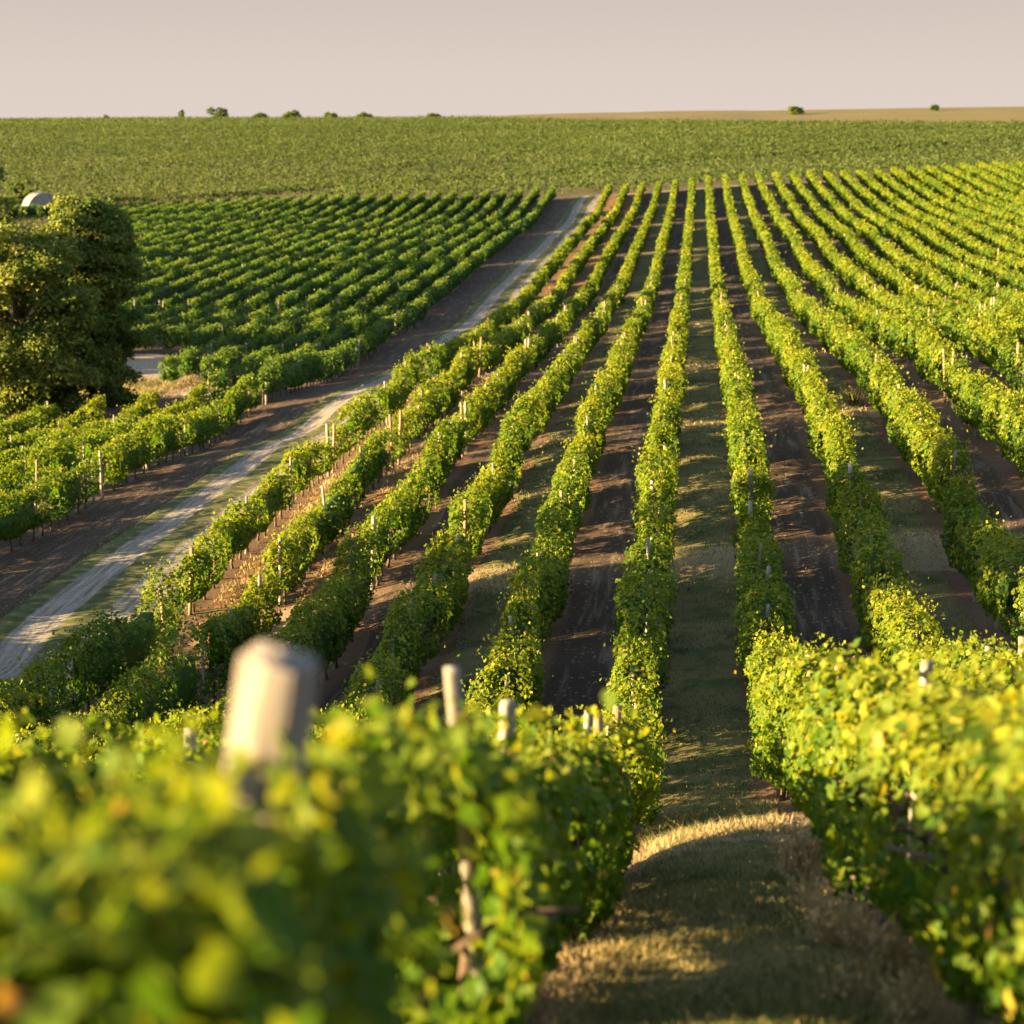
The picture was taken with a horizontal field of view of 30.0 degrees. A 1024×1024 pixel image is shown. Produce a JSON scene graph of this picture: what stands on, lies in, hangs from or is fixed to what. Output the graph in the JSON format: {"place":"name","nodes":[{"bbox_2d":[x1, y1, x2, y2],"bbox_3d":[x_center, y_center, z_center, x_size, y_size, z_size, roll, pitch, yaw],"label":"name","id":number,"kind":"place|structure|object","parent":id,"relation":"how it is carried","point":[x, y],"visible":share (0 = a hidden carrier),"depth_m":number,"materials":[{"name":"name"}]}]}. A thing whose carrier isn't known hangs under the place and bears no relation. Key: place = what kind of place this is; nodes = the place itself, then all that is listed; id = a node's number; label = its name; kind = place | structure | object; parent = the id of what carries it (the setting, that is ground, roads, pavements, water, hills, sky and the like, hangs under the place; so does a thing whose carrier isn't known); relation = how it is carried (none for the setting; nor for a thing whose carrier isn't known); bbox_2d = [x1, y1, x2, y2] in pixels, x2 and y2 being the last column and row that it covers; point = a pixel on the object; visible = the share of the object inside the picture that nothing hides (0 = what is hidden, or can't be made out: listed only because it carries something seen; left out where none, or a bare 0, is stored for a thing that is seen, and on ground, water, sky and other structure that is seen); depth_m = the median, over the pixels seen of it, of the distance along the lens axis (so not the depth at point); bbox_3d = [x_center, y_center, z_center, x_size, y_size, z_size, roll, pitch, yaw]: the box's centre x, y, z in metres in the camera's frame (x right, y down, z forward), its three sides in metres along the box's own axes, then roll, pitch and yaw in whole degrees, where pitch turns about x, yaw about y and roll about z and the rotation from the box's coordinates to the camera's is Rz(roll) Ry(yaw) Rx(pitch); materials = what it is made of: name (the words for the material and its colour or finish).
{"place":"outdoors","nodes":[
{"label":"outdoors","id":0,"kind":"place"},
{"bbox_2d":[0,195,600,725],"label":"dirt track","id":1,"kind":"structure","parent":0,"point":[108,579],"depth_m":62.45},
{"bbox_2d":[0,107,1023,1023],"bbox_3d":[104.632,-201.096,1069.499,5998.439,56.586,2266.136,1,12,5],"label":"ground","id":2,"kind":"structure","parent":0,"point":[576,657],"depth_m":56.92,"materials":[{"name":"soil"}]},
{"bbox_2d":[0,399,8,429],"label":"vine row","id":3,"kind":"object","parent":2,"relation":"on","point":[4,410],"visible":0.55,"depth_m":95.25,"materials":[{"name":"green plant"}]},
{"bbox_2d":[0,162,20,315],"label":"broad tree","id":4,"kind":"object","parent":2,"relation":"on","point":[8,204],"visible":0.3,"depth_m":122.81,"materials":[{"name":"green plant"}]},
{"bbox_2d":[5,204,20,216],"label":"vine row","id":5,"kind":"object","parent":2,"relation":"on","point":[14,212],"visible":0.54,"depth_m":293.18,"materials":[{"name":"green plant"}]},
{"bbox_2d":[7,179,33,205],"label":"round bush","id":6,"kind":"object","parent":2,"relation":"on","point":[19,194],"visible":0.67,"depth_m":329.66,"materials":[{"name":"green plant"}]},
{"bbox_2d":[18,204,38,215],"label":"bush","id":7,"kind":"object","parent":2,"relation":"on","point":[28,210],"visible":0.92,"depth_m":292.07,"materials":[{"name":"green plant"}]},
{"bbox_2d":[0,401,61,441],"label":"vine row","id":8,"kind":"object","parent":2,"relation":"on","point":[20,425],"visible":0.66,"depth_m":92.17,"materials":[{"name":"green plant"}]},
{"bbox_2d":[22,192,55,211],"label":"hoop tunnel","id":9,"kind":"structure","parent":2,"relation":"on","point":[39,198],"depth_m":302.80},
{"bbox_2d":[36,203,50,216],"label":"vine row","id":10,"kind":"object","parent":2,"relation":"on","point":[44,211],"visible":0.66,"depth_m":291.20,"materials":[{"name":"green plant"}]},
{"bbox_2d":[0,391,107,461],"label":"vine row","id":11,"kind":"object","parent":2,"relation":"on","point":[95,404],"visible":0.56,"depth_m":89.84,"materials":[{"name":"green plant"}]},
{"bbox_2d":[0,217,115,423],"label":"broad tree","id":12,"kind":"object","parent":2,"relation":"on","point":[40,361],"visible":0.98,"depth_m":99.02,"materials":[{"name":"green plant"}]},
{"bbox_2d":[0,388,161,485],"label":"vine row","id":13,"kind":"object","parent":2,"relation":"on","point":[138,411],"visible":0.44,"depth_m":84.86,"materials":[{"name":"green plant"}]},
{"bbox_2d":[0,556,185,748],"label":"vine row","id":14,"kind":"object","parent":2,"relation":"on","point":[97,658],"visible":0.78,"depth_m":42.80,"materials":[{"name":"green plant"}]},
{"bbox_2d":[38,193,159,406],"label":"broad tree","id":15,"kind":"object","parent":2,"relation":"on","point":[104,229],"visible":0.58,"depth_m":103.49,"materials":[{"name":"green plant"}]},
{"bbox_2d":[0,381,211,507],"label":"vine row","id":16,"kind":"object","parent":2,"relation":"on","point":[64,457],"visible":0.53,"depth_m":75.77,"materials":[{"name":"green plant"}]},
{"bbox_2d":[118,202,133,207],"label":"vine row","id":17,"kind":"object","parent":2,"relation":"on","point":[130,204],"visible":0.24,"depth_m":291.75,"materials":[{"name":"green plant"}]},
{"bbox_2d":[0,372,261,551],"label":"vine row","id":18,"kind":"object","parent":2,"relation":"on","point":[19,511],"visible":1,"depth_m":73.25,"materials":[{"name":"green plant"}]},
{"bbox_2d":[119,201,149,211],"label":"vine row","id":19,"kind":"object","parent":2,"relation":"on","point":[124,208],"visible":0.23,"depth_m":287.32,"materials":[{"name":"green plant"}]},
{"bbox_2d":[125,201,166,212],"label":"vine row","id":20,"kind":"object","parent":2,"relation":"on","point":[147,207],"visible":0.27,"depth_m":284.93,"materials":[{"name":"green plant"}]},
{"bbox_2d":[6,566,299,767],"bbox_3d":[-7.346,3.711,38.894,1.937,4.584,20.999,1,12,5],"label":"vine row","id":21,"kind":"object","parent":2,"relation":"on","point":[232,633],"visible":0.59,"depth_m":41.17,"materials":[{"name":"green plant"}]},
{"bbox_2d":[126,199,181,215],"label":"vine row","id":22,"kind":"object","parent":2,"relation":"on","point":[141,211],"visible":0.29,"depth_m":281.64,"materials":[{"name":"green plant"}]},
{"bbox_2d":[130,199,196,220],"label":"vine row","id":23,"kind":"object","parent":2,"relation":"on","point":[160,211],"visible":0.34,"depth_m":276.33,"materials":[{"name":"green plant"}]},
{"bbox_2d":[131,198,214,225],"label":"vine row","id":24,"kind":"object","parent":2,"relation":"on","point":[174,211],"visible":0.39,"depth_m":273.66,"materials":[{"name":"green plant"}]},
{"bbox_2d":[132,197,230,228],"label":"vine row","id":25,"kind":"object","parent":2,"relation":"on","point":[203,207],"visible":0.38,"depth_m":270.94,"materials":[{"name":"green plant"}]},
{"bbox_2d":[0,699,365,902],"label":"vine row","id":26,"kind":"object","parent":2,"relation":"on","point":[14,765],"visible":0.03,"depth_m":9.66,"materials":[{"name":"green plant"}]},
{"bbox_2d":[133,196,246,234],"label":"vine row","id":27,"kind":"object","parent":2,"relation":"on","point":[178,218],"visible":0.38,"depth_m":259.57,"materials":[{"name":"green plant"}]},
{"bbox_2d":[134,194,263,240],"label":"vine row","id":28,"kind":"object","parent":2,"relation":"on","point":[228,209],"visible":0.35,"depth_m":259.82,"materials":[{"name":"green plant"}]},
{"bbox_2d":[104,194,295,262],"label":"vine row","id":29,"kind":"object","parent":2,"relation":"on","point":[270,206],"visible":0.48,"depth_m":245.28,"materials":[{"name":"green plant"}]},
{"bbox_2d":[133,195,279,245],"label":"vine row","id":30,"kind":"object","parent":2,"relation":"on","point":[237,212],"visible":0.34,"depth_m":253.73,"materials":[{"name":"green plant"}]},
{"bbox_2d":[206,106,230,117],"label":"skyline bush","id":31,"kind":"object","parent":2,"relation":"on","point":[219,114],"visible":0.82,"depth_m":736.70,"materials":[{"name":"green plant"}]},
{"bbox_2d":[133,192,311,260],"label":"vine row","id":32,"kind":"object","parent":2,"relation":"on","point":[278,210],"visible":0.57,"depth_m":239.61,"materials":[{"name":"green plant"}]},
{"bbox_2d":[73,520,380,790],"bbox_3d":[-5.122,3.431,36.781,1.725,4.873,24.564,1,12,5],"label":"vine row","id":33,"kind":"object","parent":2,"relation":"on","point":[325,633],"visible":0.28,"depth_m":43.88,"materials":[{"name":"green plant"}]},
{"bbox_2d":[121,193,343,274],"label":"vine row","id":34,"kind":"object","parent":2,"relation":"on","point":[291,219],"visible":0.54,"depth_m":228.86,"materials":[{"name":"green plant"}]},
{"bbox_2d":[139,192,327,264],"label":"vine row","id":35,"kind":"object","parent":2,"relation":"on","point":[166,252],"visible":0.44,"depth_m":235.24,"materials":[{"name":"green plant"}]},
{"bbox_2d":[129,192,360,286],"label":"vine row","id":36,"kind":"object","parent":2,"relation":"on","point":[154,273],"visible":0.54,"depth_m":219.79,"materials":[{"name":"green plant"}]},
{"bbox_2d":[118,192,376,307],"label":"vine row","id":37,"kind":"object","parent":2,"relation":"on","point":[172,277],"visible":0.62,"depth_m":208.50,"materials":[{"name":"green plant"}]},
{"bbox_2d":[118,192,392,311],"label":"vine row","id":38,"kind":"object","parent":2,"relation":"on","point":[161,293],"visible":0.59,"depth_m":195.22,"materials":[{"name":"green plant"}]},
{"bbox_2d":[251,112,267,118],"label":"skyline bush","id":39,"kind":"object","parent":2,"relation":"on","point":[259,115],"visible":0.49,"depth_m":736.20,"materials":[{"name":"green plant"}]},
{"bbox_2d":[126,192,409,327],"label":"vine row","id":40,"kind":"object","parent":2,"relation":"on","point":[206,285],"visible":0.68,"depth_m":193.76,"materials":[{"name":"green plant"}]},
{"bbox_2d":[131,189,425,328],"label":"vine row","id":41,"kind":"object","parent":2,"relation":"on","point":[241,282],"visible":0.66,"depth_m":188.73,"materials":[{"name":"green plant"}]},
{"bbox_2d":[120,189,441,351],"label":"vine row","id":42,"kind":"object","parent":2,"relation":"on","point":[282,275],"visible":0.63,"depth_m":180.73,"materials":[{"name":"green plant"}]},
{"bbox_2d":[281,109,301,118],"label":"skyline bush","id":43,"kind":"object","parent":2,"relation":"on","point":[295,113],"visible":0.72,"depth_m":735.86,"materials":[{"name":"green plant"}]},
{"bbox_2d":[160,190,457,353],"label":"vine row","id":44,"kind":"object","parent":2,"relation":"on","point":[259,300],"visible":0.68,"depth_m":176.76,"materials":[{"name":"green plant"}]},
{"bbox_2d":[157,189,490,385],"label":"vine row","id":45,"kind":"object","parent":2,"relation":"on","point":[190,362],"visible":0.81,"depth_m":156.39,"materials":[{"name":"green plant"}]},
{"bbox_2d":[0,641,648,1023],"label":"vine row","id":46,"kind":"object","parent":2,"relation":"on","point":[281,867],"visible":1,"depth_m":4.00,"materials":[{"name":"green plant"}]},
{"bbox_2d":[180,191,473,352],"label":"vine row","id":47,"kind":"object","parent":2,"relation":"on","point":[302,293],"visible":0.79,"depth_m":171.90,"materials":[{"name":"green plant"}]},
{"bbox_2d":[324,112,337,117],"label":"skyline bush","id":48,"kind":"object","parent":2,"relation":"on","point":[329,114],"visible":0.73,"depth_m":736.65,"materials":[{"name":"green plant"}]},
{"bbox_2d":[197,188,506,387],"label":"vine row","id":49,"kind":"object","parent":2,"relation":"on","point":[346,298],"visible":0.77,"depth_m":160.45,"materials":[{"name":"green plant"}]},
{"bbox_2d":[355,111,373,119],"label":"skyline bush","id":50,"kind":"object","parent":2,"relation":"on","point":[364,114],"visible":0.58,"depth_m":736.53,"materials":[{"name":"green plant"}]},
{"bbox_2d":[206,187,539,400],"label":"vine row","id":51,"kind":"object","parent":2,"relation":"on","point":[410,292],"visible":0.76,"depth_m":148.38,"materials":[{"name":"green plant"}]},
{"bbox_2d":[241,189,523,375],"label":"vine row","id":52,"kind":"object","parent":2,"relation":"on","point":[320,327],"visible":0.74,"depth_m":163.21,"materials":[{"name":"green plant"}]},
{"bbox_2d":[175,183,612,614],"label":"vine row","id":53,"kind":"object","parent":2,"relation":"on","point":[237,529],"visible":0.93,"depth_m":70.47,"materials":[{"name":"green plant"}]},
{"bbox_2d":[312,520,476,739],"bbox_3d":[-2.663,2.915,36.015,1.936,4.951,25.402,1,12,5],"label":"vine row","id":54,"kind":"object","parent":2,"relation":"on","point":[437,601],"visible":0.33,"depth_m":40.80,"materials":[{"name":"green plant"}]},
{"bbox_2d":[257,186,556,405],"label":"vine row","id":55,"kind":"object","parent":2,"relation":"on","point":[378,333],"visible":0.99,"depth_m":132.47,"materials":[{"name":"green plant"}]},
{"bbox_2d":[258,183,629,607],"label":"vine row","id":56,"kind":"object","parent":2,"relation":"on","point":[363,472],"visible":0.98,"depth_m":70.31,"materials":[{"name":"green plant"}]},
{"bbox_2d":[351,497,576,886],"bbox_3d":[-0.198,2.564,35.699,2.174,4.989,25.383,1,12,5],"label":"vine row","id":57,"kind":"object","parent":2,"relation":"on","point":[517,661],"visible":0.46,"depth_m":39.35,"materials":[{"name":"green plant"}]},
{"bbox_2d":[354,182,645,589],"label":"vine row","id":58,"kind":"object","parent":2,"relation":"on","point":[490,400],"visible":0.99,"depth_m":69.35,"materials":[{"name":"green plant"}]},
{"bbox_2d":[0,114,1023,206],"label":"hillside vineyard","id":59,"kind":"object","parent":2,"relation":"on","point":[792,136],"visible":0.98,"depth_m":462.78,"materials":[{"name":"plant"}]},
{"bbox_2d":[0,210,1023,1023],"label":"grass","id":60,"kind":"structure","parent":2,"relation":"on","point":[588,992],"depth_m":14.73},
{"bbox_2d":[442,181,662,565],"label":"vine row","id":61,"kind":"object","parent":2,"relation":"on","point":[490,497],"visible":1,"depth_m":66.96,"materials":[{"name":"green plant"}]},
{"bbox_2d":[534,178,679,549],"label":"vine row","id":62,"kind":"object","parent":2,"relation":"on","point":[606,390],"visible":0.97,"depth_m":67.36,"materials":[{"name":"green plant"}]},
{"bbox_2d":[552,489,682,827],"bbox_3d":[2.322,2.286,35.390,1.796,5.055,25.400,1,12,5],"label":"vine row","id":63,"kind":"object","parent":2,"relation":"on","point":[643,685],"visible":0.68,"depth_m":36.88,"materials":[{"name":"green plant"}]},
{"bbox_2d":[632,176,695,539],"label":"vine row","id":64,"kind":"object","parent":2,"relation":"on","point":[661,466],"visible":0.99,"depth_m":65.02,"materials":[{"name":"green plant"}]},
{"bbox_2d":[306,136,1023,198],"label":"vineyard","id":65,"kind":"object","parent":2,"relation":"on","point":[825,162],"visible":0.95,"depth_m":330.51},
{"bbox_2d":[703,176,784,521],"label":"vine row","id":66,"kind":"object","parent":2,"relation":"on","point":[745,442],"visible":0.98,"depth_m":63.19,"materials":[{"name":"green plant"}]},
{"bbox_2d":[749,815,831,876],"bbox_3d":[2.785,3.261,18.475,0.981,0.561,0.834,7,14,31],"label":"weed","id":67,"kind":"object","parent":2,"relation":"on","point":[796,852],"visible":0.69,"depth_m":18.44,"materials":[{"name":"brown plant"}]},
{"bbox_2d":[787,106,804,114],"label":"skyline bush","id":68,"kind":"object","parent":2,"relation":"on","point":[795,110],"visible":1,"depth_m":736.36,"materials":[{"name":"green plant"}]},
{"bbox_2d":[721,174,874,532],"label":"vine row","id":69,"kind":"object","parent":2,"relation":"on","point":[835,451],"visible":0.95,"depth_m":67.17,"materials":[{"name":"green plant"}]},
{"bbox_2d":[725,496,878,801],"bbox_3d":[4.840,1.709,35.023,1.844,5.737,25.394,1,12,5],"label":"vine row","id":70,"kind":"object","parent":2,"relation":"on","point":[758,587],"visible":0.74,"depth_m":35.72,"materials":[{"name":"green plant"}]},
{"bbox_2d":[766,900,839,932],"bbox_3d":[1.998,2.863,13.000,0.551,0.312,0.565,1,12,5],"label":"weed","id":71,"kind":"object","parent":2,"relation":"on","point":[793,915],"visible":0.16,"depth_m":13.03,"materials":[{"name":"brown plant"}]},
{"bbox_2d":[758,875,896,952],"bbox_3d":[2.110,2.644,12.224,0.856,0.514,0.947,-11,16,-43],"label":"weed","id":72,"kind":"object","parent":2,"relation":"on","point":[844,931],"visible":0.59,"depth_m":12.13,"materials":[{"name":"green plant"}]},
{"bbox_2d":[768,840,889,925],"bbox_3d":[2.249,2.821,13.847,0.911,0.514,0.900,6,13,27],"label":"weed","id":73,"kind":"object","parent":2,"relation":"on","point":[824,888],"visible":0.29,"depth_m":13.89,"materials":[{"name":"brown plant"}]},
{"bbox_2d":[781,945,899,1007],"bbox_3d":[1.905,2.633,10.461,0.667,0.293,0.644,-6,13,-26],"label":"weed","id":74,"kind":"object","parent":2,"relation":"on","point":[839,984],"visible":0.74,"depth_m":10.49,"materials":[{"name":"brown plant"}]},
{"bbox_2d":[834,383,868,405],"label":"weed","id":75,"kind":"object","parent":2,"relation":"on","point":[850,397],"visible":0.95,"depth_m":70.11,"materials":[{"name":"beige plant"}]},
{"bbox_2d":[738,172,981,521],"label":"vine row","id":76,"kind":"object","parent":2,"relation":"on","point":[909,434],"visible":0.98,"depth_m":65.24,"materials":[{"name":"green plant"}]},
{"bbox_2d":[837,912,930,983],"bbox_3d":[2.205,2.583,11.069,0.664,0.434,0.596,1,12,5],"label":"weed","id":77,"kind":"object","parent":2,"relation":"on","point":[902,952],"visible":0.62,"depth_m":11.07,"materials":[{"name":"green plant"}]},
{"bbox_2d":[754,170,1023,479],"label":"vine row","id":78,"kind":"object","parent":2,"relation":"on","point":[974,401],"visible":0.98,"depth_m":72.53,"materials":[{"name":"green plant"}]},
{"bbox_2d":[766,634,1023,1023],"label":"vine row","id":79,"kind":"object","parent":2,"relation":"on","point":[956,902],"visible":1,"depth_m":10.30,"materials":[{"name":"green plant"}]},
{"bbox_2d":[771,171,1023,391],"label":"vine row","id":80,"kind":"object","parent":2,"relation":"on","point":[989,350],"visible":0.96,"depth_m":92.37,"materials":[{"name":"green plant"}]},
{"bbox_2d":[788,171,1023,347],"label":"vine row","id":81,"kind":"object","parent":2,"relation":"on","point":[898,282],"visible":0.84,"depth_m":133.29,"materials":[{"name":"green plant"}]},
{"bbox_2d":[860,957,967,1023],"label":"weed","id":82,"kind":"object","parent":2,"relation":"on","point":[907,997],"visible":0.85,"depth_m":9.84,"materials":[{"name":"green plant"}]},
{"bbox_2d":[805,170,1023,327],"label":"vine row","id":83,"kind":"object","parent":2,"relation":"on","point":[923,273],"visible":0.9,"depth_m":149.06,"materials":[{"name":"green plant"}]},
{"bbox_2d":[822,170,1023,307],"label":"vine row","id":84,"kind":"object","parent":2,"relation":"on","point":[956,271],"visible":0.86,"depth_m":159.06,"materials":[{"name":"green plant"}]},
{"bbox_2d":[827,475,1023,753],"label":"vine row","id":85,"kind":"object","parent":2,"relation":"on","point":[899,613],"visible":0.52,"depth_m":37.91,"materials":[{"name":"green plant"}]},
{"bbox_2d":[839,169,1023,291],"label":"vine row","id":86,"kind":"object","parent":2,"relation":"on","point":[1004,275],"visible":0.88,"depth_m":169.62,"materials":[{"name":"green plant"}]},
{"bbox_2d":[930,104,938,110],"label":"skyline bush","id":87,"kind":"object","parent":2,"relation":"on","point":[933,107],"visible":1,"depth_m":736.70,"materials":[{"name":"green plant"}]},
{"bbox_2d":[855,169,1023,274],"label":"vine row","id":88,"kind":"object","parent":2,"relation":"on","point":[962,239],"visible":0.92,"depth_m":184.02,"materials":[{"name":"green plant"}]},
{"bbox_2d":[873,168,1023,259],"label":"vine row","id":89,"kind":"object","parent":2,"relation":"on","point":[984,234],"visible":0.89,"depth_m":194.65,"materials":[{"name":"green plant"}]},
{"bbox_2d":[890,166,1023,244],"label":"vine row","id":90,"kind":"object","parent":2,"relation":"on","point":[927,194],"visible":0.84,"depth_m":213.03,"materials":[{"name":"green plant"}]},
{"bbox_2d":[906,165,1023,228],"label":"vine row","id":91,"kind":"object","parent":2,"relation":"on","point":[931,183],"visible":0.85,"depth_m":228.09,"materials":[{"name":"green plant"}]},
{"bbox_2d":[923,165,1023,216],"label":"vine row","id":92,"kind":"object","parent":2,"relation":"on","point":[957,186],"visible":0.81,"depth_m":239.38,"materials":[{"name":"green plant"}]},
{"bbox_2d":[939,469,1023,652],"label":"vine row","id":93,"kind":"object","parent":2,"relation":"on","point":[976,528],"visible":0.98,"depth_m":40.85,"materials":[{"name":"green plant"}]},
{"bbox_2d":[940,163,1023,207],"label":"vine row","id":94,"kind":"object","parent":2,"relation":"on","point":[978,184],"visible":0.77,"depth_m":245.03,"materials":[{"name":"green plant"}]},
{"bbox_2d":[957,162,1023,196],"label":"vine row","id":95,"kind":"object","parent":2,"relation":"on","point":[1001,184],"visible":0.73,"depth_m":254.16,"materials":[{"name":"green plant"}]},
{"bbox_2d":[975,161,1023,190],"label":"vine row","id":96,"kind":"object","parent":2,"relation":"on","point":[1002,175],"visible":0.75,"depth_m":261.83,"materials":[{"name":"green plant"}]},
{"bbox_2d":[991,160,1023,178],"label":"vine row","id":97,"kind":"object","parent":2,"relation":"on","point":[1013,170],"visible":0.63,"depth_m":270.68,"materials":[{"name":"green plant"}]},
{"bbox_2d":[1001,646,1023,698],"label":"vine row","id":98,"kind":"object","parent":2,"relation":"on","point":[1004,647],"visible":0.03,"depth_m":20.51,"materials":[{"name":"green plant"}]},
{"bbox_2d":[1009,159,1023,169],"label":"vine row","id":99,"kind":"object","parent":2,"relation":"on","point":[1020,164],"visible":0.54,"depth_m":279.18,"materials":[{"name":"green plant"}]},
{"bbox_2d":[0,0,1023,121],"label":"sky","id":100,"kind":"structure","parent":0,"point":[59,58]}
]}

